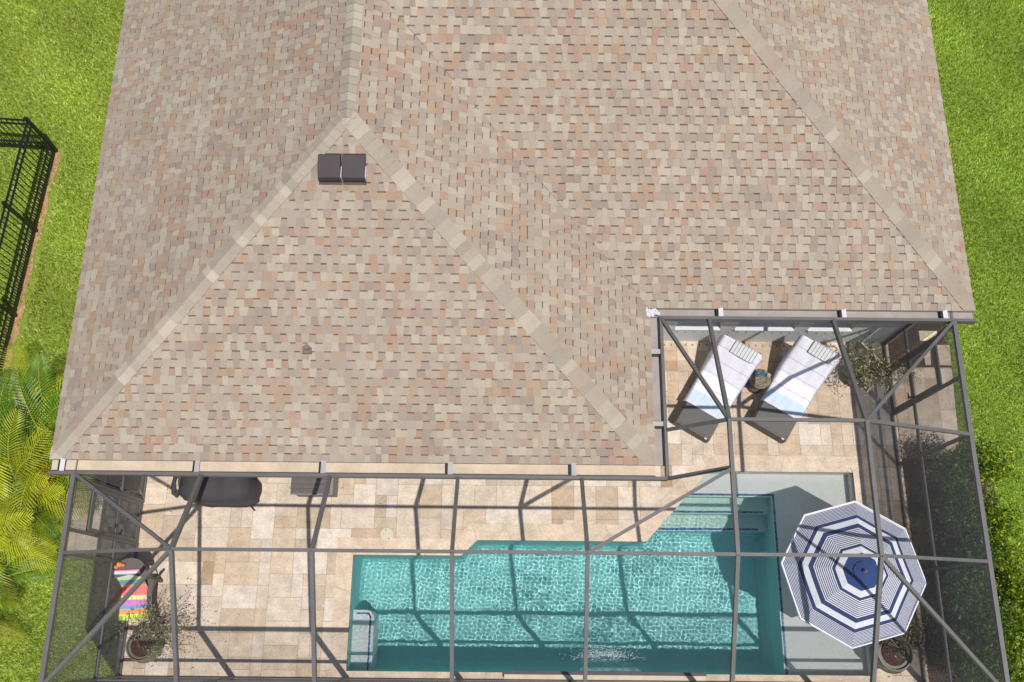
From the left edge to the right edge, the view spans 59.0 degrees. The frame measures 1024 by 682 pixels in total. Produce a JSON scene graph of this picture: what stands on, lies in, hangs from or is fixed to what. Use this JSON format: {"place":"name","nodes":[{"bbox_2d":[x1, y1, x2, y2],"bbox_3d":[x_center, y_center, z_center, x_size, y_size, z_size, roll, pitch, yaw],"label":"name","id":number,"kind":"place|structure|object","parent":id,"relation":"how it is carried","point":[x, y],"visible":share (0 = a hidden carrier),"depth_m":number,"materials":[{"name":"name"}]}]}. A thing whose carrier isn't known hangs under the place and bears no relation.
{"place":"outdoors","nodes":[
{"label":"outdoors","id":0,"kind":"place"},
{"bbox_2d":[0,0,1023,681],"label":"lawn","id":1,"kind":"structure","parent":0,"point":[956,164],"depth_m":18.55,"materials":[{"name":"green plant"}]},
{"bbox_2d":[0,566,27,646],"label":"areca palm","id":2,"kind":"object","parent":1,"relation":"on","point":[11,629],"visible":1,"depth_m":15.49,"materials":[{"name":"plant"}]},
{"bbox_2d":[0,116,57,373],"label":"metal fence","id":3,"kind":"object","parent":1,"relation":"on","point":[29,224],"visible":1,"depth_m":17.78,"materials":[{"name":"black metal"}]},
{"bbox_2d":[0,530,57,614],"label":"areca palm","id":4,"kind":"object","parent":1,"relation":"on","point":[11,577],"visible":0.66,"depth_m":15.81,"materials":[{"name":"plant"}]},
{"bbox_2d":[0,492,58,609],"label":"areca palm","id":5,"kind":"object","parent":1,"relation":"on","point":[5,549],"visible":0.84,"depth_m":15.62,"materials":[{"name":"plant"}]},
{"bbox_2d":[0,367,58,529],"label":"areca palm","id":6,"kind":"object","parent":1,"relation":"on","point":[2,477],"visible":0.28,"depth_m":15.92,"materials":[{"name":"plant"}]},
{"bbox_2d":[0,149,59,393],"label":"bare dirt","id":7,"kind":"structure","parent":1,"relation":"on","point":[14,332],"depth_m":18.10,"materials":[{"name":"beige soil"}]},
{"bbox_2d":[0,450,64,557],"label":"areca palm","id":8,"kind":"object","parent":1,"relation":"on","point":[38,511],"visible":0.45,"depth_m":15.69,"materials":[{"name":"plant"}]},
{"bbox_2d":[0,408,68,551],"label":"areca palm","id":9,"kind":"object","parent":1,"relation":"on","point":[25,450],"visible":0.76,"depth_m":15.48,"materials":[{"name":"plant"}]},
{"bbox_2d":[0,368,70,535],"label":"areca palm","id":10,"kind":"object","parent":1,"relation":"on","point":[45,415],"visible":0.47,"depth_m":15.91,"materials":[{"name":"plant"}]},
{"bbox_2d":[0,341,93,493],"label":"areca palm","id":11,"kind":"object","parent":1,"relation":"on","point":[57,397],"visible":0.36,"depth_m":15.93,"materials":[{"name":"plant"}]},
{"bbox_2d":[49,0,975,475],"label":"house","id":12,"kind":"structure","parent":1,"relation":"on","point":[427,236],"depth_m":14.21,"materials":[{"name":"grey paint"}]},
{"bbox_2d":[675,321,719,330],"bbox_3d":[3.465,-0.499,16.253,0.840,1.458,0.175,1,72,0],"label":"window","id":13,"kind":"structure","parent":12,"relation":"in","point":[689,326],"depth_m":16.91,"materials":[{"name":"white metal"}]},
{"bbox_2d":[735,322,793,330],"bbox_3d":[4.715,-0.487,16.253,1.100,1.458,0.175,1,72,0],"label":"window","id":14,"kind":"structure","parent":12,"relation":"in","point":[742,326],"depth_m":16.90,"materials":[{"name":"white metal"}]},
{"bbox_2d":[807,323,851,331],"bbox_3d":[5.935,-0.475,16.253,0.820,1.458,0.175,1,72,0],"label":"window","id":15,"kind":"structure","parent":12,"relation":"in","point":[816,327],"depth_m":16.91,"materials":[{"name":"white metal"}]},
{"bbox_2d":[122,341,922,681],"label":"pool deck","id":16,"kind":"structure","parent":1,"relation":"on","point":[256,607],"depth_m":16.60,"materials":[{"name":"stone"}]},
{"bbox_2d":[115,558,164,623],"bbox_3d":[-6.544,4.380,15.797,0.781,0.800,1.100,-2,72,-1],"label":"lounge chair","id":17,"kind":"object","parent":16,"relation":"on","point":[135,563],"visible":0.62,"depth_m":15.62,"materials":[{"name":"grey wicker"}]},
{"bbox_2d":[114,562,147,620],"bbox_3d":[-6.609,4.342,15.668,0.552,0.712,0.974,-2,72,-1],"label":"rainbow towel","id":18,"kind":"object","parent":17,"relation":"on","point":[135,599],"visible":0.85,"depth_m":15.70,"materials":[{"name":"fabric"}]},
{"bbox_2d":[115,582,213,665],"bbox_3d":[-5.928,4.896,15.495,1.561,1.066,1.384,-30,75,-9],"label":"potted tree","id":19,"kind":"object","parent":16,"relation":"on","point":[145,644],"visible":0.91,"depth_m":15.33,"materials":[{"name":"green plant"}]},
{"bbox_2d":[171,477,261,510],"bbox_3d":[-5.296,2.635,16.171,1.386,1.142,0.658,1,72,0],"label":"covered grill","id":20,"kind":"object","parent":16,"relation":"on","point":[239,492],"visible":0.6,"depth_m":15.71,"materials":[{"name":"fabric"}]},
{"bbox_2d":[290,478,338,496],"bbox_3d":[-3.565,2.608,16.442,0.750,0.660,0.450,1,72,0],"label":"storage box","id":21,"kind":"object","parent":16,"relation":"on","point":[307,487],"visible":0.62,"depth_m":16.13,"materials":[{"name":"grey plastic"}]},
{"bbox_2d":[380,528,392,540],"bbox_3d":[-2.284,3.522,16.495,0.240,0.012,0.240,1,72,0],"label":"skimmer lid","id":22,"kind":"object","parent":16,"relation":"on","point":[386,534],"visible":1,"depth_m":16.49,"materials":[{"name":"beige plastic"}]},
{"bbox_2d":[38,312,1009,681],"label":"pool cage","id":23,"kind":"object","parent":16,"relation":"on","point":[938,478],"visible":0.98,"depth_m":14.40,"materials":[{"name":"paint"}]},
{"bbox_2d":[90,487,142,542],"bbox_3d":[-6.748,3.013,15.564,0.122,1.990,0.720,1,72,0],"label":"screen door","id":24,"kind":"structure","parent":23,"relation":"in","point":[116,535],"depth_m":15.58,"materials":[{"name":"paint"}]},
{"bbox_2d":[887,341,938,412],"bbox_3d":[7.183,0.681,16.347,0.122,1.990,0.810,1,72,0],"label":"screen door","id":25,"kind":"structure","parent":23,"relation":"in","point":[913,397],"depth_m":16.32,"materials":[{"name":"paint"}]},
{"bbox_2d":[346,471,870,675],"bbox_3d":[1.729,4.333,17.054,9.220,1.480,3.560,1,72,0],"label":"pool basin","id":26,"kind":"object","parent":16,"relation":"in","point":[589,541],"visible":0.12,"depth_m":16.47,"materials":[{"name":"teal paint"}]},
{"bbox_2d":[347,472,870,675],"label":"pool water","id":27,"kind":"structure","parent":26,"relation":"in","point":[525,612],"depth_m":16.24,"materials":[{"name":"teal liquid"}]},
{"bbox_2d":[559,644,643,659],"bbox_3d":[1.583,5.492,15.964,1.529,0.049,0.276,1,72,0],"label":"foam","id":28,"kind":"object","parent":27,"relation":"on","point":[599,652],"visible":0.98,"depth_m":15.95,"materials":[{"name":"liquid"}]},
{"bbox_2d":[780,501,926,648],"bbox_3d":[5.637,4.016,15.529,2.214,2.360,2.214,-14,73,-5],"label":"umbrella","id":29,"kind":"object","parent":26,"relation":"on","point":[833,597],"visible":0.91,"depth_m":14.74,"materials":[{"name":"fabric"}]},
{"bbox_2d":[328,455,891,681],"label":"pool coping","id":30,"kind":"object","parent":16,"relation":"on","point":[466,538],"visible":0.73,"depth_m":16.48,"materials":[{"name":"stone"}]},
{"bbox_2d":[503,671,706,680],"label":"spillway wall","id":31,"kind":"structure","parent":30,"relation":"on","point":[672,676],"depth_m":15.65,"materials":[{"name":"stone"}]},
{"bbox_2d":[673,334,760,442],"bbox_3d":[3.785,0.913,16.818,0.720,1.011,1.772,30,75,9],"label":"sun lounger","id":32,"kind":"object","parent":16,"relation":"on","point":[689,413],"visible":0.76,"depth_m":16.79,"materials":[{"name":"grey fabric"}]},
{"bbox_2d":[683,335,761,418],"bbox_3d":[3.896,0.702,16.753,0.883,0.772,1.302,30,75,9],"label":"beach towel","id":33,"kind":"object","parent":32,"relation":"on","point":[737,371],"visible":0.88,"depth_m":16.85,"materials":[{"name":"fabric"}]},
{"bbox_2d":[730,340,757,362],"bbox_3d":[4.251,0.202,16.579,0.440,0.230,0.219,30,75,9],"label":"folded towel","id":34,"kind":"object","parent":33,"relation":"on","point":[744,352],"visible":1,"depth_m":16.54,"materials":[{"name":"fabric"}]},
{"bbox_2d":[746,369,770,392],"bbox_3d":[4.653,0.772,17.155,0.390,0.460,0.390,1,72,0],"label":"side table","id":35,"kind":"object","parent":16,"relation":"on","point":[755,384],"visible":0.92,"depth_m":16.94,"materials":[{"name":"beige stone"}]},
{"bbox_2d":[754,371,765,376],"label":"swim goggles","id":36,"kind":"object","parent":35,"relation":"on","point":[763,373],"visible":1,"depth_m":16.93,"materials":[{"name":"plastic"}]},
{"bbox_2d":[749,335,839,443],"bbox_3d":[5.214,0.920,16.820,0.720,1.011,1.772,31,75,9],"label":"sun lounger","id":37,"kind":"object","parent":16,"relation":"on","point":[779,432],"visible":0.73,"depth_m":16.80,"materials":[{"name":"grey fabric"}]},
{"bbox_2d":[761,335,839,417],"bbox_3d":[5.345,0.710,16.754,0.894,0.780,1.282,31,75,9],"label":"beach towel","id":38,"kind":"object","parent":37,"relation":"on","point":[800,375],"visible":1,"depth_m":16.86,"materials":[{"name":"fabric"}]},
{"bbox_2d":[808,341,836,363],"bbox_3d":[5.685,0.213,16.580,0.440,0.230,0.219,31,75,9],"label":"folded towel","id":39,"kind":"object","parent":38,"relation":"on","point":[825,354],"visible":1,"depth_m":16.55,"materials":[{"name":"fabric"}]},
{"bbox_2d":[829,335,908,400],"bbox_3d":[6.416,0.494,16.690,1.398,1.524,1.157,40,76,11],"label":"potted tree","id":40,"kind":"object","parent":16,"relation":"on","point":[863,372],"visible":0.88,"depth_m":16.42,"materials":[{"name":"green plant"}]},
{"bbox_2d":[870,621,917,673],"bbox_3d":[6.493,5.192,15.435,0.804,1.072,0.964,-12,73,-4],"label":"potted tree","id":41,"kind":"object","parent":16,"relation":"on","point":[895,655],"visible":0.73,"depth_m":15.52,"materials":[{"name":"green plant"}]},
{"bbox_2d":[901,612,932,649],"bbox_3d":[6.933,5.000,15.615,0.488,0.848,0.640,1,72,0],"label":"potted tree","id":42,"kind":"object","parent":16,"relation":"on","point":[919,640],"visible":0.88,"depth_m":15.65,"materials":[{"name":"green plant"}]},
{"bbox_2d":[85,324,1023,681],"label":"planting bed","id":43,"kind":"object","parent":1,"relation":"on","point":[983,486],"visible":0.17,"depth_m":16.74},
{"bbox_2d":[974,434,991,476],"bbox_3d":[7.973,2.357,16.243,1.267,1.305,0.971,-40,77,-12],"label":"shrub","id":44,"kind":"object","parent":43,"relation":"on","point":[981,464],"visible":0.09,"depth_m":16.04,"materials":[{"name":"green plant"}]},
{"bbox_2d":[982,486,1000,531],"bbox_3d":[8.002,2.980,16.077,1.100,1.243,1.000,19,73,6],"label":"shrub","id":45,"kind":"object","parent":43,"relation":"on","point":[989,527],"visible":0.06,"depth_m":15.93,"materials":[{"name":"green plant"}]},
{"bbox_2d":[989,538,1002,569],"bbox_3d":[7.914,3.678,15.827,1.023,1.296,0.997,-27,74,-8],"label":"shrub","id":46,"kind":"object","parent":43,"relation":"on","point":[994,558],"visible":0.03,"depth_m":15.34,"materials":[{"name":"green plant"}]},
{"bbox_2d":[975,440,1022,488],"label":"shrub","id":47,"kind":"object","parent":43,"relation":"on","point":[999,466],"visible":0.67,"depth_m":16.52,"materials":[{"name":"green plant"}]},
{"bbox_2d":[984,496,1023,542],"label":"shrub","id":48,"kind":"object","parent":43,"relation":"on","point":[1004,529],"visible":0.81,"depth_m":15.96,"materials":[{"name":"green plant"}]},
{"bbox_2d":[996,586,1012,617],"bbox_3d":[7.864,4.185,15.687,1.088,1.256,1.294,2,72,0],"label":"shrub","id":49,"kind":"object","parent":43,"relation":"on","point":[1001,602],"visible":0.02,"depth_m":15.12,"materials":[{"name":"green plant"}]},
{"bbox_2d":[990,526,1023,578],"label":"shrub","id":50,"kind":"object","parent":43,"relation":"on","point":[1006,559],"visible":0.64,"depth_m":15.88,"materials":[{"name":"green plant"}]},
{"bbox_2d":[995,566,1023,614],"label":"shrub","id":51,"kind":"object","parent":43,"relation":"on","point":[1016,588],"visible":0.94,"depth_m":15.70,"materials":[{"name":"green plant"}]},
{"bbox_2d":[999,603,1019,652],"bbox_3d":[7.935,4.814,15.462,1.140,1.306,0.937,12,73,4],"label":"shrub","id":52,"kind":"object","parent":43,"relation":"on","point":[1005,626],"visible":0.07,"depth_m":15.12,"materials":[{"name":"green plant"}]},
{"bbox_2d":[998,601,1023,662],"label":"shrub","id":53,"kind":"object","parent":43,"relation":"on","point":[1018,647],"visible":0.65,"depth_m":15.42,"materials":[{"name":"green plant"}]},
{"bbox_2d":[1005,643,1021,679],"bbox_3d":[7.898,5.493,15.248,1.126,1.302,1.193,-40,77,-12],"label":"shrub","id":54,"kind":"object","parent":43,"relation":"on","point":[1009,654],"visible":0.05,"depth_m":14.94,"materials":[{"name":"green plant"}]},
{"bbox_2d":[1006,650,1023,681],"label":"shrub","id":55,"kind":"object","parent":43,"relation":"on","point":[1019,678],"visible":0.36,"depth_m":15.21,"materials":[{"name":"green plant"}]}
]}

